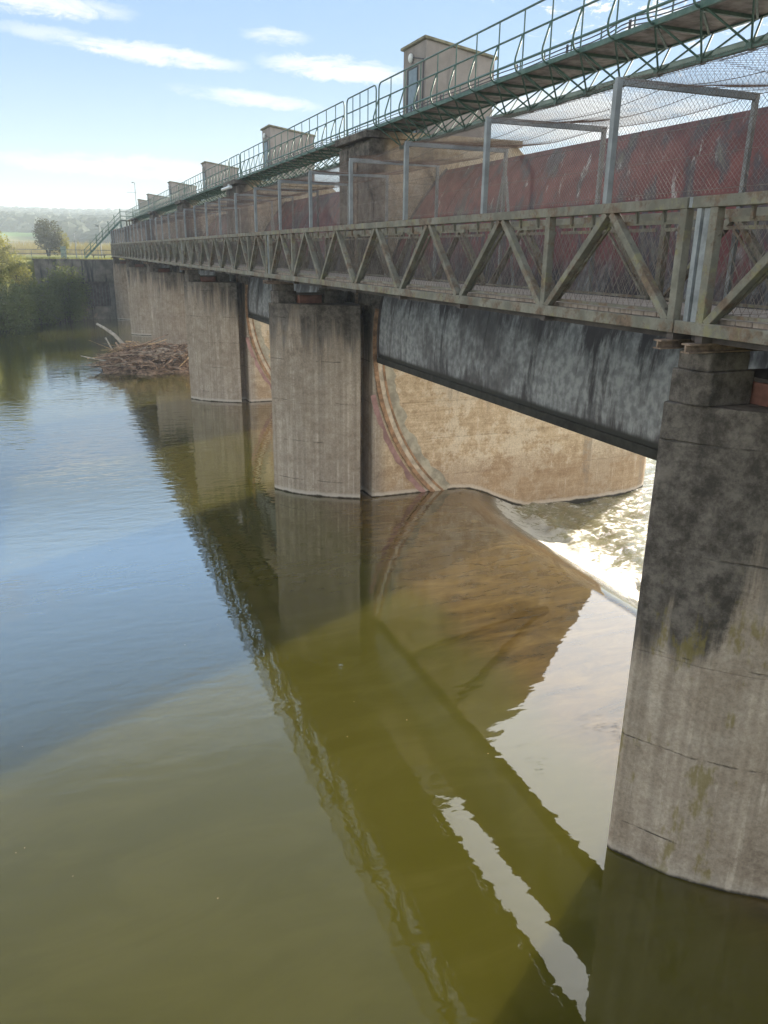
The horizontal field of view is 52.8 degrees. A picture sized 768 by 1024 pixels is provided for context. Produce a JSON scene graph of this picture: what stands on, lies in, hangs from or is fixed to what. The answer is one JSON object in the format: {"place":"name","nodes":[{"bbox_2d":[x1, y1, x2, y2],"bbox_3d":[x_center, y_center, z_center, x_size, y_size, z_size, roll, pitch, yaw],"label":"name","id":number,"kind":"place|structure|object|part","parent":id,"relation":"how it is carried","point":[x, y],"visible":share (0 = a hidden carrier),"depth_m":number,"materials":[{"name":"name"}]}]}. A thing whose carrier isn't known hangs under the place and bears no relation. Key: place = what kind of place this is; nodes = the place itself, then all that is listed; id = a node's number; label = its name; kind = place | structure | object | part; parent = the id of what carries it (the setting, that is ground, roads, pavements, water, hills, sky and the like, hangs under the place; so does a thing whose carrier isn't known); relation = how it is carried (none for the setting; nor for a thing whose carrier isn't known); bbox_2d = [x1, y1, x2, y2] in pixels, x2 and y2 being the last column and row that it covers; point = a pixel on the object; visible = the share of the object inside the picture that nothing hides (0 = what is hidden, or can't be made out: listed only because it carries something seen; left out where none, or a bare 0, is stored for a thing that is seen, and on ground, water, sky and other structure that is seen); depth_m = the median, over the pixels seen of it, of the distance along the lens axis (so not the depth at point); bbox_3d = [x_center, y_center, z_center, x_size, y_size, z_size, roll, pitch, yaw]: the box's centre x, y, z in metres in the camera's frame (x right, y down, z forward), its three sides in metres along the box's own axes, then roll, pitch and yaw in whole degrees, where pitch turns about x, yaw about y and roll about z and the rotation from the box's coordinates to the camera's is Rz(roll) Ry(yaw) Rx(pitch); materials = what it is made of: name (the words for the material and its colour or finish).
{"place":"outdoors","nodes":[
{"label":"outdoors","id":0,"kind":"place"},
{"bbox_2d":[0,231,120,332],"bbox_3d":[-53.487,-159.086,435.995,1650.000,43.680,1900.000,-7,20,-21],"label":"ground","id":1,"kind":"structure","parent":0,"point":[19,237],"depth_m":116.01,"materials":[{"name":"green plant"}]},
{"bbox_2d":[0,231,18,293],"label":"tall bush","id":2,"kind":"object","parent":1,"relation":"on","point":[3,265],"visible":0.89,"depth_m":73.71,"materials":[{"name":"green plant"}]},
{"bbox_2d":[1,249,32,289],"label":"tall bush","id":3,"kind":"object","parent":1,"relation":"on","point":[14,271],"visible":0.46,"depth_m":79.85,"materials":[{"name":"green plant"}]},
{"bbox_2d":[0,279,39,333],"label":"willow bush","id":4,"kind":"object","parent":1,"relation":"on","point":[17,308],"visible":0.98,"depth_m":72.22,"materials":[{"name":"green plant"}]},
{"bbox_2d":[32,216,69,255],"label":"oak tree","id":5,"kind":"object","parent":1,"relation":"on","point":[44,238],"visible":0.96,"depth_m":121.58,"materials":[{"name":"green plant"}]},
{"bbox_2d":[1,240,110,254],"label":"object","id":6,"kind":"object","parent":1,"relation":"on","point":[32,245],"visible":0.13,"depth_m":150.55,"materials":[{"name":"plant"}]},
{"bbox_2d":[59,246,66,258],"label":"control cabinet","id":7,"kind":"object","parent":1,"relation":"on","point":[63,251],"visible":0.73,"depth_m":86.96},
{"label":"cabinet door","id":8,"kind":"part","parent":7,"relation":"part of","materials":[{"name":"grey metal"}]},
{"bbox_2d":[43,256,92,321],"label":"willow bush","id":9,"kind":"object","parent":1,"relation":"on","point":[71,309],"visible":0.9,"depth_m":83.04,"materials":[{"name":"green plant"}]},
{"bbox_2d":[0,206,138,243],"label":"wooded ridge","id":10,"kind":"structure","parent":1,"relation":"on","point":[80,223],"depth_m":371.17,"materials":[{"name":"green plant"}]},
{"bbox_2d":[32,259,134,319],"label":"bank wall","id":11,"kind":"structure","parent":1,"relation":"on","point":[99,276],"depth_m":86.39,"materials":[{"name":"stone"}]},
{"bbox_2d":[5,249,110,260],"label":"bank railing","id":12,"kind":"object","parent":11,"relation":"on","point":[31,253],"visible":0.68,"depth_m":83.91,"materials":[{"name":"metal"}]},
{"bbox_2d":[95,225,102,257],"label":"lamp post","id":13,"kind":"object","parent":1,"relation":"on","point":[100,238],"visible":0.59,"depth_m":98.09,"materials":[{"name":"metal"}]},
{"bbox_2d":[84,209,133,257],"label":"staircase","id":14,"kind":"structure","parent":1,"relation":"on","point":[103,238],"depth_m":93.46,"materials":[{"name":"metal"}]},
{"bbox_2d":[112,218,149,319],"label":"concrete pier","id":15,"kind":"structure","parent":1,"relation":"on","point":[120,286],"depth_m":86.04,"materials":[{"name":"beige concrete"}]},
{"bbox_2d":[110,243,126,259],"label":"footbridge span","id":16,"kind":"object","parent":15,"relation":"on","point":[116,249],"visible":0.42,"depth_m":77.02,"materials":[{"name":"paint"}]},
{"bbox_2d":[110,227,145,243],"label":"cage","id":17,"kind":"object","parent":16,"relation":"on","point":[116,238],"visible":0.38,"depth_m":75.86,"materials":[{"name":"metal"}]},
{"bbox_2d":[125,208,132,240],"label":"service walkway","id":18,"kind":"structure","parent":15,"relation":"on","point":[129,220],"depth_m":91.16,"materials":[{"name":"metal"}]},
{"bbox_2d":[146,193,169,209],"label":"hoist hut","id":19,"kind":"object","parent":15,"relation":"on","point":[149,196],"visible":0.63,"depth_m":83.90,"materials":[{"name":"paint"}]},
{"bbox_2d":[126,211,173,335],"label":"concrete pier","id":20,"kind":"structure","parent":1,"relation":"on","point":[137,287],"depth_m":70.49,"materials":[{"name":"beige concrete"}]},
{"bbox_2d":[123,241,169,261],"bbox_3d":[-19.280,-21.012,62.521,2.150,1.515,17.625,-7,20,-21],"label":"footbridge span","id":21,"kind":"object","parent":20,"relation":"on","point":[134,251],"visible":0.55,"depth_m":61.16,"materials":[{"name":"paint"}]},
{"bbox_2d":[123,221,172,241],"bbox_3d":[-19.162,-21.811,62.274,2.118,2.510,17.644,-7,20,-21],"label":"cage","id":22,"kind":"object","parent":21,"relation":"on","point":[137,227],"visible":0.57,"depth_m":60.23,"materials":[{"name":"metal"}]},
{"bbox_2d":[133,199,160,221],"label":"service walkway","id":23,"kind":"structure","parent":20,"relation":"on","point":[144,216],"depth_m":77.63,"materials":[{"name":"metal"}]},
{"bbox_2d":[161,227,180,271],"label":"radial gate","id":24,"kind":"structure","parent":20,"relation":"attached to","point":[164,266],"depth_m":67.05,"materials":[{"name":"paint"}]},
{"bbox_2d":[167,181,196,202],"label":"hoist hut","id":25,"kind":"object","parent":20,"relation":"on","point":[171,184],"visible":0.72,"depth_m":68.46,"materials":[{"name":"paint"}]},
{"bbox_2d":[146,200,226,343],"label":"concrete pier","id":26,"kind":"structure","parent":1,"relation":"on","point":[165,286],"depth_m":54.78,"materials":[{"name":"beige concrete"}]},
{"bbox_2d":[150,185,194,214],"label":"service walkway","id":27,"kind":"structure","parent":26,"relation":"on","point":[167,207],"depth_m":62.02,"materials":[{"name":"metal"}]},
{"bbox_2d":[144,238,219,269],"bbox_3d":[-12.638,-15.741,47.053,2.150,1.515,17.625,-7,20,-21],"label":"footbridge span","id":28,"kind":"object","parent":26,"relation":"on","point":[172,253],"visible":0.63,"depth_m":44.92,"materials":[{"name":"paint"}]},
{"bbox_2d":[144,211,219,262],"bbox_3d":[-12.521,-16.540,46.805,2.118,2.510,17.644,-7,20,-21],"label":"cage","id":29,"kind":"object","parent":28,"relation":"on","point":[175,221],"visible":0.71,"depth_m":44.72,"materials":[{"name":"metal"}]},
{"bbox_2d":[198,214,230,280],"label":"radial gate","id":30,"kind":"structure","parent":26,"relation":"attached to","point":[202,272],"depth_m":49.99,"materials":[{"name":"paint"}]},
{"bbox_2d":[200,161,236,200],"bbox_3d":[-11.421,-22.968,53.942,2.405,2.514,1.740,-7,20,-21],"label":"hoist hut","id":31,"kind":"object","parent":26,"relation":"on","point":[206,165],"visible":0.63,"depth_m":53.02,"materials":[{"name":"paint"}]},
{"bbox_2d":[183,179,335,402],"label":"concrete pier","id":32,"kind":"structure","parent":1,"relation":"on","point":[228,340],"depth_m":39.60,"materials":[{"name":"beige concrete"}]},
{"bbox_2d":[178,159,250,205],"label":"service walkway","id":33,"kind":"structure","parent":32,"relation":"on","point":[207,193],"depth_m":46.11,"materials":[{"name":"metal"}]},
{"bbox_2d":[221,184,231,190],"bbox_3d":[-7.748,-16.013,38.121,0.175,0.251,2.100,-7,20,-21],"label":"tube lamp","id":34,"kind":"object","parent":32,"relation":"attached to","point":[229,186],"visible":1,"depth_m":37.85,"materials":[{"name":"white glass"}]},
{"bbox_2d":[180,231,328,283],"bbox_3d":[-5.997,-10.470,31.584,2.150,1.515,17.625,-7,20,-21],"label":"footbridge span","id":35,"kind":"object","parent":32,"relation":"on","point":[248,266],"visible":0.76,"depth_m":28.49,"materials":[{"name":"paint"}]},
{"bbox_2d":[181,186,330,264],"bbox_3d":[-5.879,-11.266,31.338,2.118,2.504,17.642,-7,20,-21],"label":"cage","id":36,"kind":"object","parent":35,"relation":"on","point":[235,204],"visible":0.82,"depth_m":28.50,"materials":[{"name":"metal"}]},
{"bbox_2d":[260,124,315,180],"bbox_3d":[-4.779,-17.697,38.473,2.405,2.514,1.740,-7,20,-21],"label":"hoist hut","id":37,"kind":"object","parent":32,"relation":"on","point":[268,130],"visible":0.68,"depth_m":37.61,"materials":[{"name":"paint"}]},
{"bbox_2d":[264,142,268,180],"bbox_3d":[-5.807,-17.280,38.200,0.022,1.770,0.555,-7,20,-21],"label":"door","id":38,"kind":"structure","parent":37,"relation":"in","point":[265,144],"depth_m":38.02,"materials":[{"name":"grey metal"}]},
{"bbox_2d":[247,192,339,324],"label":"radial gate","id":39,"kind":"structure","parent":32,"relation":"attached to","point":[258,297],"depth_m":35.30,"materials":[{"name":"paint"}]},
{"bbox_2d":[268,129,646,504],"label":"concrete pier","id":40,"kind":"structure","parent":1,"relation":"on","point":[352,418],"depth_m":24.68,"materials":[{"name":"beige concrete"}]},
{"bbox_2d":[229,101,377,187],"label":"service walkway","id":41,"kind":"structure","parent":40,"relation":"on","point":[313,156],"depth_m":29.58,"materials":[{"name":"metal"}]},
{"bbox_2d":[401,35,497,137],"bbox_3d":[1.862,-12.426,23.005,2.405,2.514,1.740,-7,20,-21],"label":"hoist hut","id":42,"kind":"object","parent":40,"relation":"on","point":[421,48],"visible":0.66,"depth_m":22.19,"materials":[{"name":"paint"}]},
{"bbox_2d":[408,68,416,132],"bbox_3d":[0.822,-12.007,22.727,0.047,1.770,0.555,-7,20,-21],"label":"door","id":43,"kind":"structure","parent":42,"relation":"in","point":[412,73],"depth_m":22.59,"materials":[{"name":"grey metal"}]},
{"bbox_2d":[266,197,767,348],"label":"footbridge span","id":44,"kind":"object","parent":40,"relation":"on","point":[655,312],"visible":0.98,"depth_m":11.27,"materials":[{"name":"paint"}]},
{"bbox_2d":[267,55,767,298],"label":"cage","id":45,"kind":"object","parent":44,"relation":"on","point":[485,147],"visible":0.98,"depth_m":11.43,"materials":[{"name":"metal"}]},
{"bbox_2d":[377,106,767,460],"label":"radial gate","id":46,"kind":"structure","parent":40,"relation":"attached to","point":[609,386],"depth_m":15.00,"materials":[{"name":"paint"}]},
{"bbox_2d":[607,349,767,899],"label":"concrete pier","id":47,"kind":"structure","parent":1,"relation":"on","point":[690,800],"depth_m":8.91,"materials":[{"name":"grey concrete"}]},
{"bbox_2d":[346,0,767,148],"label":"service walkway","id":48,"kind":"structure","parent":47,"relation":"on","point":[701,20],"depth_m":13.96,"materials":[{"name":"metal"}]},
{"bbox_2d":[673,190,767,353],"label":"footbridge span","id":49,"kind":"object","parent":47,"relation":"on","point":[718,329],"visible":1,"depth_m":7.63,"materials":[{"name":"paint"}]},
{"bbox_2d":[700,40,767,192],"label":"cage","id":50,"kind":"object","parent":49,"relation":"on","point":[742,54],"visible":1,"depth_m":7.27,"materials":[{"name":"metal"}]},
{"bbox_2d":[8,256,112,259],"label":"grass","id":51,"kind":"structure","parent":0,"point":[26,258],"depth_m":85.58,"materials":[{"name":"yellow plant"}]},
{"bbox_2d":[137,199,148,217],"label":"hoist hut","id":52,"kind":"object","parent":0,"point":[143,204],"visible":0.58,"depth_m":92.89,"materials":[{"name":"paint"}]},
{"bbox_2d":[0,319,767,1023],"bbox_3d":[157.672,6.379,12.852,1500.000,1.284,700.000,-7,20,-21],"label":"water","id":53,"kind":"structure","parent":0,"point":[256,725],"depth_m":12.45,"materials":[{"name":"green liquid"}]},
{"bbox_2d":[21,277,63,324],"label":"willow bush","id":54,"kind":"object","parent":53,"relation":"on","point":[50,301],"visible":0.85,"depth_m":80.05,"materials":[{"name":"green plant"}]},
{"bbox_2d":[83,334,188,375],"bbox_3d":[-15.152,-10.432,51.329,9.635,2.502,9.354,-7,20,-21],"label":"driftwood heap","id":55,"kind":"object","parent":53,"relation":"in","point":[146,358],"visible":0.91,"depth_m":49.78,"materials":[{"name":"wood"}]},
{"bbox_2d":[96,323,123,343],"bbox_3d":[-18.811,-12.210,53.338,2.021,1.586,0.293,4,19,10],"label":"dead branch","id":56,"kind":"object","parent":55,"relation":"on","point":[118,339],"visible":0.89,"depth_m":53.21,"materials":[{"name":"grey wood"}]},
{"bbox_2d":[0,0,767,209],"label":"sky","id":57,"kind":"structure","parent":0,"point":[98,98],"materials":[{"name":"blue"}]}
]}

